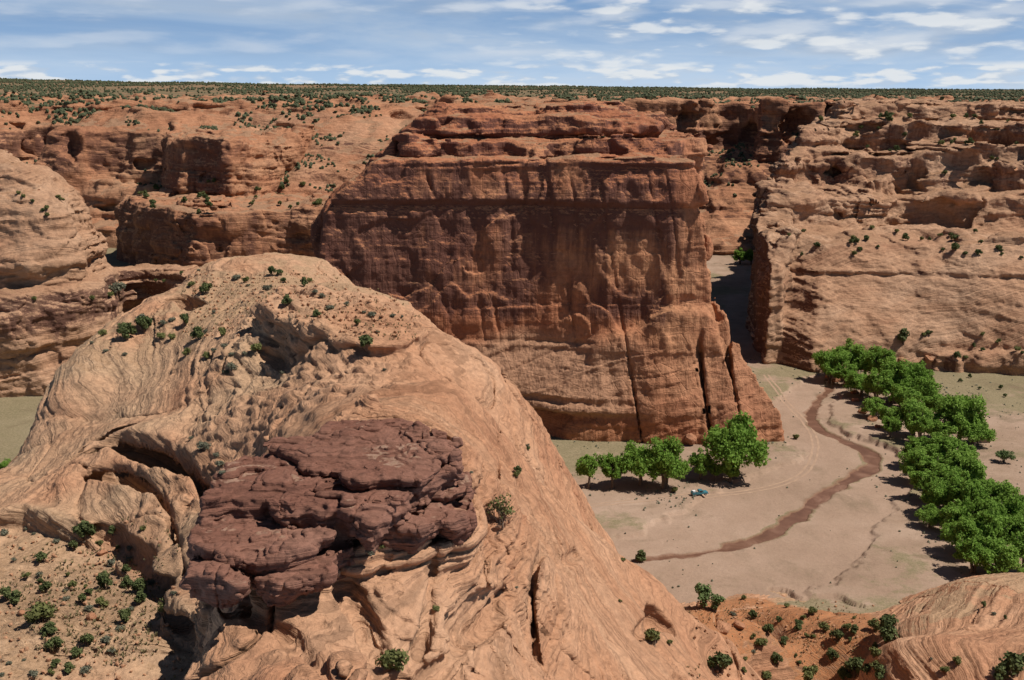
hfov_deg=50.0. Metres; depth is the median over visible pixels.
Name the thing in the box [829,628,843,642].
juniper bush
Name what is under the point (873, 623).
desert shrub
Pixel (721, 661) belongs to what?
juniper bush
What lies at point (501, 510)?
desert bush
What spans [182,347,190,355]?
desert shrub
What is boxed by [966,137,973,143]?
juniper bush
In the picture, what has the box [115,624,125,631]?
sage brush
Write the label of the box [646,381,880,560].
river
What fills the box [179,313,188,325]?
juniper bush
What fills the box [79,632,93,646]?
juniper bush
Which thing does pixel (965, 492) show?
cottonwood tree
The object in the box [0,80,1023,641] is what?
ground
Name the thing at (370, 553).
sage brush
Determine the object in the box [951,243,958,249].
juniper bush
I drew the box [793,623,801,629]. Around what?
juniper bush
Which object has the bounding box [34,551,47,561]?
juniper bush
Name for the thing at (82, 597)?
juniper bush
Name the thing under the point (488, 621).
hill
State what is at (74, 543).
juniper bush
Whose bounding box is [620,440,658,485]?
cottonwood tree
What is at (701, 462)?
cottonwood tree
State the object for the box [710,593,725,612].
willow bush
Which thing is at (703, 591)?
willow bush
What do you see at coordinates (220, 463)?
sage brush
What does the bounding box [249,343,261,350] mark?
desert shrub
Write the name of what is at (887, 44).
sky
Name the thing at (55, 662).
juniper bush
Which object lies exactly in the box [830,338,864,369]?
cottonwood tree
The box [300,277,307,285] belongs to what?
juniper bush
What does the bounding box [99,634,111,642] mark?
sage brush
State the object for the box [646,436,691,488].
cottonwood tree
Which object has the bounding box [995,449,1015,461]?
olive tree
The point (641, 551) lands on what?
juniper bush
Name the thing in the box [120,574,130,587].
juniper bush
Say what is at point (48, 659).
rubble
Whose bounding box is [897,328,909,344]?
juniper bush
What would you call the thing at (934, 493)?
cottonwood tree
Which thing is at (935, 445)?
cottonwood tree
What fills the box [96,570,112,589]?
juniper bush
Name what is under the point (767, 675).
desert shrub
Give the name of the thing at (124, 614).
juniper bush
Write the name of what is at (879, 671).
juniper bush
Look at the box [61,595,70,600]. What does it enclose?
sage brush
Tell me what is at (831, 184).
canyon mesa
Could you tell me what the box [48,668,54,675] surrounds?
desert shrub
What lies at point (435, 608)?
desert shrub
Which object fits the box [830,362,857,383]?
cottonwood tree
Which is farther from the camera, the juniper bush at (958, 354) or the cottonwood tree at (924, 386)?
the juniper bush at (958, 354)
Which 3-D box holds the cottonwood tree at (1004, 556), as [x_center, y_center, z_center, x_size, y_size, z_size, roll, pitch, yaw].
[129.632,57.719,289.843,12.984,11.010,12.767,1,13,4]
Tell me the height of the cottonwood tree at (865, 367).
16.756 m
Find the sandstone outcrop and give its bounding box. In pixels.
[355,394,381,410]
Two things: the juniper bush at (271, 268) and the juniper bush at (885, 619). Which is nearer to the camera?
the juniper bush at (885, 619)
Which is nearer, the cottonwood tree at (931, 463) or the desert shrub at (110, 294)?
the cottonwood tree at (931, 463)
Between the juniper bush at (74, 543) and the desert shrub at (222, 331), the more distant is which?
the desert shrub at (222, 331)
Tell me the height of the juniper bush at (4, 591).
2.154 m
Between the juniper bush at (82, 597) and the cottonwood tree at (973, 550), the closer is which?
the juniper bush at (82, 597)
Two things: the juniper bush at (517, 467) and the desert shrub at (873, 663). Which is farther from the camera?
the desert shrub at (873, 663)
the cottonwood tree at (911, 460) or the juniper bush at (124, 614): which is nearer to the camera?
the juniper bush at (124, 614)
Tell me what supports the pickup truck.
on the dirt track at (815, 460)
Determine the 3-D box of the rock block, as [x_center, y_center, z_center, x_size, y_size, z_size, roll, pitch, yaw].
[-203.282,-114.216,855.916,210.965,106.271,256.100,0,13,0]
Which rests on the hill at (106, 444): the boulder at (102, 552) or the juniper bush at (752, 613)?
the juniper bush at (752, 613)
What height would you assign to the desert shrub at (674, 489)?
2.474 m
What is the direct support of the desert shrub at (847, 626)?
on the ground at (852, 558)
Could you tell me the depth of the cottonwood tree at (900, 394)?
430.32 m
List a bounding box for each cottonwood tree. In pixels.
[0,458,10,468]
[575,453,599,488]
[598,452,630,488]
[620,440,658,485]
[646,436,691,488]
[688,448,714,479]
[701,410,770,477]
[709,463,722,480]
[720,460,740,482]
[732,247,746,264]
[745,249,753,264]
[811,349,849,382]
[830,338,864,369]
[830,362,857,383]
[842,371,866,396]
[848,344,877,374]
[858,396,883,415]
[861,367,896,402]
[865,346,896,372]
[876,405,900,420]
[878,356,917,403]
[881,416,903,437]
[888,383,923,410]
[894,397,932,435]
[898,445,928,475]
[899,435,929,455]
[906,406,934,436]
[908,360,934,383]
[908,470,933,499]
[911,376,942,401]
[914,503,945,526]
[917,453,945,471]
[919,476,952,505]
[921,394,950,411]
[924,432,960,459]
[925,411,960,442]
[928,463,964,506]
[934,393,988,439]
[937,498,975,528]
[938,516,995,548]
[943,449,986,479]
[944,469,989,506]
[952,439,979,458]
[952,535,995,573]
[955,414,997,444]
[961,497,1008,520]
[966,470,994,486]
[973,507,1014,540]
[980,537,1023,573]
[982,479,1020,504]
[995,493,1023,516]
[1005,509,1023,548]
[1011,531,1023,567]
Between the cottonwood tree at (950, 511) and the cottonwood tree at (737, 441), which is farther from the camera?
the cottonwood tree at (737, 441)
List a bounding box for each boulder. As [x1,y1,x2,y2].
[17,610,24,615]
[86,613,96,620]
[96,549,107,555]
[379,501,445,553]
[431,471,472,502]
[436,490,477,545]
[684,433,696,444]
[716,620,730,634]
[733,620,744,628]
[850,389,858,393]
[851,398,859,401]
[867,415,877,421]
[924,355,933,362]
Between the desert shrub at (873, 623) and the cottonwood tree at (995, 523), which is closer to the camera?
the desert shrub at (873, 623)
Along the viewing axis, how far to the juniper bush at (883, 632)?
231.38 m
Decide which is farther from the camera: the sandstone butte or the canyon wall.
the canyon wall
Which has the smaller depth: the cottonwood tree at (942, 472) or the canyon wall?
the cottonwood tree at (942, 472)
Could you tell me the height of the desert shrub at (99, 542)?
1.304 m
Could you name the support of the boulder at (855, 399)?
on the ground at (852, 558)
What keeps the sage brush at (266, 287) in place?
on the hill at (106, 444)
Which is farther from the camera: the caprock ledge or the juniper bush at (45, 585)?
the juniper bush at (45, 585)
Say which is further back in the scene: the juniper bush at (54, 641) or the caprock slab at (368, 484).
the juniper bush at (54, 641)
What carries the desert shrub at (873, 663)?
on the hill at (106, 444)
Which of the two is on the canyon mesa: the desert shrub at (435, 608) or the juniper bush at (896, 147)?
the juniper bush at (896, 147)
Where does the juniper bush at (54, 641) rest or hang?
on the hill at (488, 621)
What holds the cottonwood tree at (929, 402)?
on the ground at (852, 558)
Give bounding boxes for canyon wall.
[0,90,1023,254]
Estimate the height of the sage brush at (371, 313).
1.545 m
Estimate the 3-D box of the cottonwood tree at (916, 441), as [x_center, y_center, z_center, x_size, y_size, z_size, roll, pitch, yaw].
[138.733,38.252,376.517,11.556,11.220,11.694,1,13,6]
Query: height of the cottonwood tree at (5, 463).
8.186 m
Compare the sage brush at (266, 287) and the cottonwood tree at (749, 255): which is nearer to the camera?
the sage brush at (266, 287)
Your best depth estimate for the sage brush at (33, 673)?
126.70 m
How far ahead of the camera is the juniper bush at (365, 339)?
176.15 m
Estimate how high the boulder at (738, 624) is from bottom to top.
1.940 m
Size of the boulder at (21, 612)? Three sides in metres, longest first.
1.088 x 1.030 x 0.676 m
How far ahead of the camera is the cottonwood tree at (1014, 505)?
311.33 m
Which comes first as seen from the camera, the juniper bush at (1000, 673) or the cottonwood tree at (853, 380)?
the juniper bush at (1000, 673)
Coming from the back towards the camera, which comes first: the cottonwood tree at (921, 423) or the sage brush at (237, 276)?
the cottonwood tree at (921, 423)
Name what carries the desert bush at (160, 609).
on the hill at (106, 444)
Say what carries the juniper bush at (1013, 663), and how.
on the hill at (106, 444)
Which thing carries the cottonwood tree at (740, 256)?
on the ground at (852, 558)
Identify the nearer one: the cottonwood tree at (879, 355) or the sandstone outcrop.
the sandstone outcrop
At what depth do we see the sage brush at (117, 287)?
507.42 m
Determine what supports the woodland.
on the ground at (852, 558)
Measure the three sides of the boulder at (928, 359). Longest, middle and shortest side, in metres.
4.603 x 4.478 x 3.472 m
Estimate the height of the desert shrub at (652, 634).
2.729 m
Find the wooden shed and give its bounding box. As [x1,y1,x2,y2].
[977,438,989,442]
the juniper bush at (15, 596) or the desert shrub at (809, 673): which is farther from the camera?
the desert shrub at (809, 673)
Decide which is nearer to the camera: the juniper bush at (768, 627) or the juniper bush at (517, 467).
the juniper bush at (517, 467)
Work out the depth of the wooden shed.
402.09 m
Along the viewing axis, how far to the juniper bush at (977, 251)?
525.23 m
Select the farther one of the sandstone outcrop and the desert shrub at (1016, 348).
the desert shrub at (1016, 348)
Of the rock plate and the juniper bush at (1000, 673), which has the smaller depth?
the rock plate
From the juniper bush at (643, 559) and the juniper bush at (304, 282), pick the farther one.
the juniper bush at (643, 559)
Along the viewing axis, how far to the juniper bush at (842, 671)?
233.17 m
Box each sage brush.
[0,528,8,535]
[29,669,38,677]
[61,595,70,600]
[79,664,92,674]
[83,604,92,611]
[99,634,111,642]
[106,648,115,652]
[107,558,114,566]
[108,283,122,295]
[112,281,125,288]
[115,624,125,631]
[196,440,210,450]
[214,460,223,466]
[225,361,237,370]
[231,274,240,278]
[262,284,272,290]
[365,550,375,555]
[366,311,376,317]
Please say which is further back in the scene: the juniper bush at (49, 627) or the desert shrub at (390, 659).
the juniper bush at (49, 627)
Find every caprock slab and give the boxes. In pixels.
[187,514,336,575]
[195,418,464,558]
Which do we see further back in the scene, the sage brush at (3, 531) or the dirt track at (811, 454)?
the dirt track at (811, 454)
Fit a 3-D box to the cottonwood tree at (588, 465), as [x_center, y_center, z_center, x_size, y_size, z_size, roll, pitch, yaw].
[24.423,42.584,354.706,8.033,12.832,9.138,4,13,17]
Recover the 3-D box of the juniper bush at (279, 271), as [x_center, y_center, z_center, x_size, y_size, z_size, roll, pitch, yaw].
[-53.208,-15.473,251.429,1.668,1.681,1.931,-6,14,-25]
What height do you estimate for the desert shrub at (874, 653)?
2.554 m
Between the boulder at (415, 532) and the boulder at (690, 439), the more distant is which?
the boulder at (690, 439)
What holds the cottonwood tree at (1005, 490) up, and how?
on the ground at (852, 558)
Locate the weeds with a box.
[557,357,1023,590]
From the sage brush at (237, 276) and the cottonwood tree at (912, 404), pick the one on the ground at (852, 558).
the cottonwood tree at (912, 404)
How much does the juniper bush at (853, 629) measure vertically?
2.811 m
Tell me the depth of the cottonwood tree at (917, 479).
344.23 m
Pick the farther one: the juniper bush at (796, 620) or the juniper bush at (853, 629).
the juniper bush at (796, 620)
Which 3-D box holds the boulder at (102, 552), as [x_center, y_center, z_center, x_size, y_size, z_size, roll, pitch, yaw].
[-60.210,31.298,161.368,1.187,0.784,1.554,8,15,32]
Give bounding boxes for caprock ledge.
[179,540,355,608]
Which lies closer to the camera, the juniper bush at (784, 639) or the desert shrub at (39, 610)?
the desert shrub at (39, 610)
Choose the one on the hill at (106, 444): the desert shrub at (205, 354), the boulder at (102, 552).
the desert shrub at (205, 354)
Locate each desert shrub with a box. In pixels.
[23,601,57,622]
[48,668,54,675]
[67,580,77,587]
[95,540,103,545]
[95,596,108,606]
[98,329,106,334]
[108,291,113,297]
[156,332,165,338]
[167,332,175,339]
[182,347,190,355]
[202,351,209,359]
[218,327,225,335]
[242,276,249,281]
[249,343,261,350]
[375,648,409,670]
[432,604,439,611]
[513,470,520,477]
[644,628,660,646]
[671,487,677,492]
[754,637,767,645]
[761,670,771,679]
[801,665,816,679]
[807,606,817,614]
[818,621,830,631]
[842,623,850,629]
[867,617,880,630]
[869,646,881,657]
[869,659,878,666]
[940,666,949,672]
[952,656,961,664]
[1014,345,1021,350]
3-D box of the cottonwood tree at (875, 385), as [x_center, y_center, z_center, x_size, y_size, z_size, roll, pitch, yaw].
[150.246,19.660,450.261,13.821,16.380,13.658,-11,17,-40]
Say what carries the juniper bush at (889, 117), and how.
on the canyon mesa
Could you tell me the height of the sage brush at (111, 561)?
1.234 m
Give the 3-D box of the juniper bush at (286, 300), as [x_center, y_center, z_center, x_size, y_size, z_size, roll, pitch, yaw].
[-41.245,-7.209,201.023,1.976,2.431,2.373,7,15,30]
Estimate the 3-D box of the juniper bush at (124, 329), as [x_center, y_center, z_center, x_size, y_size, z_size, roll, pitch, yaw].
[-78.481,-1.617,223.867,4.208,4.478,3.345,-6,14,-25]
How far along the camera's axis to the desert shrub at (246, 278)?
247.06 m
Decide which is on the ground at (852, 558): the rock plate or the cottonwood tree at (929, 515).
the cottonwood tree at (929, 515)
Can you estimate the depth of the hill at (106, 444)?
183.08 m
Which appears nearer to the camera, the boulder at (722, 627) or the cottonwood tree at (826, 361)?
the boulder at (722, 627)
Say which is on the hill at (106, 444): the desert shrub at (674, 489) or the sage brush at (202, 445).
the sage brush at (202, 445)
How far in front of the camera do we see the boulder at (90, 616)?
140.88 m
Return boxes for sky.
[0,0,1023,89]
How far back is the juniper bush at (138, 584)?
148.86 m
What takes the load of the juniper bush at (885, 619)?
on the hill at (106, 444)
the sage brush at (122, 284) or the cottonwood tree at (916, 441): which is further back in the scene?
the sage brush at (122, 284)
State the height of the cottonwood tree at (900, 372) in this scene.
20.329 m
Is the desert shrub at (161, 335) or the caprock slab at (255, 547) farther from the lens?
the desert shrub at (161, 335)
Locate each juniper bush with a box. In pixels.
[0,586,10,600]
[9,589,21,603]
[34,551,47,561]
[39,581,51,592]
[40,620,56,634]
[44,635,63,651]
[50,658,60,668]
[63,661,75,673]
[68,540,77,550]
[69,646,82,657]
[71,520,95,542]
[77,593,86,603]
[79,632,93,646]
[84,588,93,595]
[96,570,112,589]
[107,525,115,536]
[116,322,136,340]
[117,607,130,622]
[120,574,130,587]
[121,564,130,573]
[127,578,146,592]
[133,590,146,603]
[135,316,152,332]
[153,184,159,189]
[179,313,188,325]
[190,326,203,339]
[198,282,212,294]
[268,265,275,274]
[276,269,283,274]
[281,294,292,305]
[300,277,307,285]
[312,309,319,316]
[358,334,372,349]
[513,465,521,470]
[635,549,645,560]
[635,553,645,561]
[707,650,732,672]
[748,609,757,618]
[762,623,773,635]
[770,652,782,665]
[780,636,788,644]
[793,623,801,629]
[794,618,803,625]
[826,647,839,660]
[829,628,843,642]
[836,666,851,679]
[843,657,864,677]
[850,624,858,634]
[860,663,869,674]
[874,663,885,679]
[878,623,898,642]
[879,613,898,634]
[885,115,893,120]
[893,145,899,150]
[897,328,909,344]
[902,233,909,239]
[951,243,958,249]
[953,351,961,357]
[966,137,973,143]
[974,249,982,254]
[993,664,1010,679]
[998,651,1023,677]
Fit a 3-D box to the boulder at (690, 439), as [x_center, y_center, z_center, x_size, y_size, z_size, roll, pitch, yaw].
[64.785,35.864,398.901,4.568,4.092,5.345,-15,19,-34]
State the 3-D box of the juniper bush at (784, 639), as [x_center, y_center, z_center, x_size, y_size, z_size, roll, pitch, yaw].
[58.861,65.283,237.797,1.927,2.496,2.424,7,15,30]
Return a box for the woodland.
[0,77,1023,196]
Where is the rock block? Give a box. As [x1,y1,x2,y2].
[114,120,330,266]
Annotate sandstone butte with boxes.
[310,101,784,444]
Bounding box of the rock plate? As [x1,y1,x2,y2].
[403,433,462,462]
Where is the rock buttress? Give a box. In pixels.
[0,149,198,397]
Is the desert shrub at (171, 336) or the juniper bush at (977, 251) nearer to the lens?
the desert shrub at (171, 336)
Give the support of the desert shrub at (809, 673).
on the hill at (106, 444)
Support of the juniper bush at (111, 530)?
on the hill at (106, 444)
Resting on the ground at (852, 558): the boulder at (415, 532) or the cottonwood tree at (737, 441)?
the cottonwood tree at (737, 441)
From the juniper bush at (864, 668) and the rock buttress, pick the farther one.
the rock buttress
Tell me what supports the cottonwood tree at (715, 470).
on the ground at (852, 558)
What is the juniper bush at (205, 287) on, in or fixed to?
on the hill at (106, 444)
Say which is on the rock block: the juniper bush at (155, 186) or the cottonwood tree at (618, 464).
the juniper bush at (155, 186)
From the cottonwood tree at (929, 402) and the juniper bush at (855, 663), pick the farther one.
the cottonwood tree at (929, 402)
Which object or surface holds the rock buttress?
on the ground at (852, 558)
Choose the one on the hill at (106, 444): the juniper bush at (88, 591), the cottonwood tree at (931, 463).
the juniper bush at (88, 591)
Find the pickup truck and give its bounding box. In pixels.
[690,489,708,495]
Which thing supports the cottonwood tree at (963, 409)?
on the ground at (852, 558)
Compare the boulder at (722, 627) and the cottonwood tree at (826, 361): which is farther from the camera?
the cottonwood tree at (826, 361)
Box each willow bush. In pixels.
[694,582,711,607]
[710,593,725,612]
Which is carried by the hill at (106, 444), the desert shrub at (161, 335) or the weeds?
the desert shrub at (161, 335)
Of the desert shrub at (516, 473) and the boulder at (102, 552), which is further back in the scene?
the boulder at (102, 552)
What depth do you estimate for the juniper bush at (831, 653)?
236.43 m
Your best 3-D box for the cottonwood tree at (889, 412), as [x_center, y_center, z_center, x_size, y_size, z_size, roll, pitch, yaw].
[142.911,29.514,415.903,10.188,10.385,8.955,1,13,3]
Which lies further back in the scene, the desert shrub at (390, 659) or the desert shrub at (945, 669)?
the desert shrub at (945, 669)
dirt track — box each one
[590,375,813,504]
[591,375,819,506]
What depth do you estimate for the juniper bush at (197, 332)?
215.70 m
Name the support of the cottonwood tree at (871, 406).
on the ground at (852, 558)
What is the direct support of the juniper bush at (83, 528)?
on the hill at (106, 444)
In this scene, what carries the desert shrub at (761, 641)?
on the ground at (852, 558)
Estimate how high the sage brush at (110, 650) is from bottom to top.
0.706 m
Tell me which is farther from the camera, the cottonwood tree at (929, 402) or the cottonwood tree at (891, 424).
the cottonwood tree at (929, 402)
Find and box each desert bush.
[157,598,164,616]
[487,493,520,527]
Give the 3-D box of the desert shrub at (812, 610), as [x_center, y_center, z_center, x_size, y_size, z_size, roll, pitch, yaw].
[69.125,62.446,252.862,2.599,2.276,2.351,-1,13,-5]
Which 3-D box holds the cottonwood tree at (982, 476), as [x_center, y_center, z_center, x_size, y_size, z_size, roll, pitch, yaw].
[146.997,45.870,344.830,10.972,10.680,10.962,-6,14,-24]
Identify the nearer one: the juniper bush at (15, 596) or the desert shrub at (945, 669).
the juniper bush at (15, 596)
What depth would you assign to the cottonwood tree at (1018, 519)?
300.87 m
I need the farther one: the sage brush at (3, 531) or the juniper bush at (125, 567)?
the sage brush at (3, 531)
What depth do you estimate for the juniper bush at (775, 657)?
232.90 m
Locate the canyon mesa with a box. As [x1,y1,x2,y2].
[745,97,1023,375]
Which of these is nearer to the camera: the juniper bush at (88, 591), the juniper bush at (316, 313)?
the juniper bush at (88, 591)
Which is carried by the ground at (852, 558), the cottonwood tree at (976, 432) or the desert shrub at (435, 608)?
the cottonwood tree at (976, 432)
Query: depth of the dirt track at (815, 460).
366.26 m
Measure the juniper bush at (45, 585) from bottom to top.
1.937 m
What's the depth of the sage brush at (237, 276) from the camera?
249.51 m
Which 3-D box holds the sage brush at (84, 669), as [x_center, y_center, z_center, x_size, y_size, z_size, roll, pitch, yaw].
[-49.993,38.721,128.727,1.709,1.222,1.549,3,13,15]
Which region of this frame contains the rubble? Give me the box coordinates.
[0,273,891,679]
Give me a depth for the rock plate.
106.45 m
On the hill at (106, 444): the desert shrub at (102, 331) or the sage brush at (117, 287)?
the desert shrub at (102, 331)
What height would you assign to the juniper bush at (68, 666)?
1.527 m
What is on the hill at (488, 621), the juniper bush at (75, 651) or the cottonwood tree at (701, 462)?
the juniper bush at (75, 651)
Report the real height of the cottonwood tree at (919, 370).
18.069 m
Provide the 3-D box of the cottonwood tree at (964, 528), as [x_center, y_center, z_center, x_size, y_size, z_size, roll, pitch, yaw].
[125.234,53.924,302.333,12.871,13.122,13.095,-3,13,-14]
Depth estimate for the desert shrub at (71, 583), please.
149.88 m
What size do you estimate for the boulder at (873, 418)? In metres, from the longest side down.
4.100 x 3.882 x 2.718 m
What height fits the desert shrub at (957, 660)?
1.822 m
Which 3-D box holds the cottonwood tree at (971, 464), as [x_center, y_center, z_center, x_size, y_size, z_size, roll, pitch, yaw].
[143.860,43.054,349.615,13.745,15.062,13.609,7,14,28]
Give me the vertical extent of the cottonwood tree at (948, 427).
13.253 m
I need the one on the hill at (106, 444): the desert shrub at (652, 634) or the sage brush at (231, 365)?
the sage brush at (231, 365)
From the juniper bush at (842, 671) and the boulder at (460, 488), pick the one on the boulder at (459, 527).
the boulder at (460, 488)
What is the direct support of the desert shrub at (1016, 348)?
on the canyon mesa
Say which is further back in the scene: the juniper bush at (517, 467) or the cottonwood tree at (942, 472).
the cottonwood tree at (942, 472)
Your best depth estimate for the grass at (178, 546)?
150.15 m
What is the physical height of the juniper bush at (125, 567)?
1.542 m
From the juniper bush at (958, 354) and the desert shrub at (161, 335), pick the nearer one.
the desert shrub at (161, 335)
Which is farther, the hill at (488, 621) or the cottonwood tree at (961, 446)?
the cottonwood tree at (961, 446)
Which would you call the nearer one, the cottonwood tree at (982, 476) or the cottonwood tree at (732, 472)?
the cottonwood tree at (982, 476)
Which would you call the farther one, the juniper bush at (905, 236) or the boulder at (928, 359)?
the juniper bush at (905, 236)
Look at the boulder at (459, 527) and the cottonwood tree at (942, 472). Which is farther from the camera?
the cottonwood tree at (942, 472)
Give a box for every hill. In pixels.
[0,252,1023,679]
[0,407,648,679]
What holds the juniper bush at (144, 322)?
on the hill at (106, 444)
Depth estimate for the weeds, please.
358.35 m
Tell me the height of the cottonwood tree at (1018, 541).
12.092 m
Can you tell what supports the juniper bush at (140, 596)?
on the hill at (106, 444)
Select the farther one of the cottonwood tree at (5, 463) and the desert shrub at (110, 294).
the desert shrub at (110, 294)
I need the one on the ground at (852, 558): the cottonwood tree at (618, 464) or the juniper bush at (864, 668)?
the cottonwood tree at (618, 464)
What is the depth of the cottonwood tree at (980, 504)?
311.25 m
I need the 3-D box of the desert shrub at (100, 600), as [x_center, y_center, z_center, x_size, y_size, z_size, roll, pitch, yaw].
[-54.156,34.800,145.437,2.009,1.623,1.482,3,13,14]

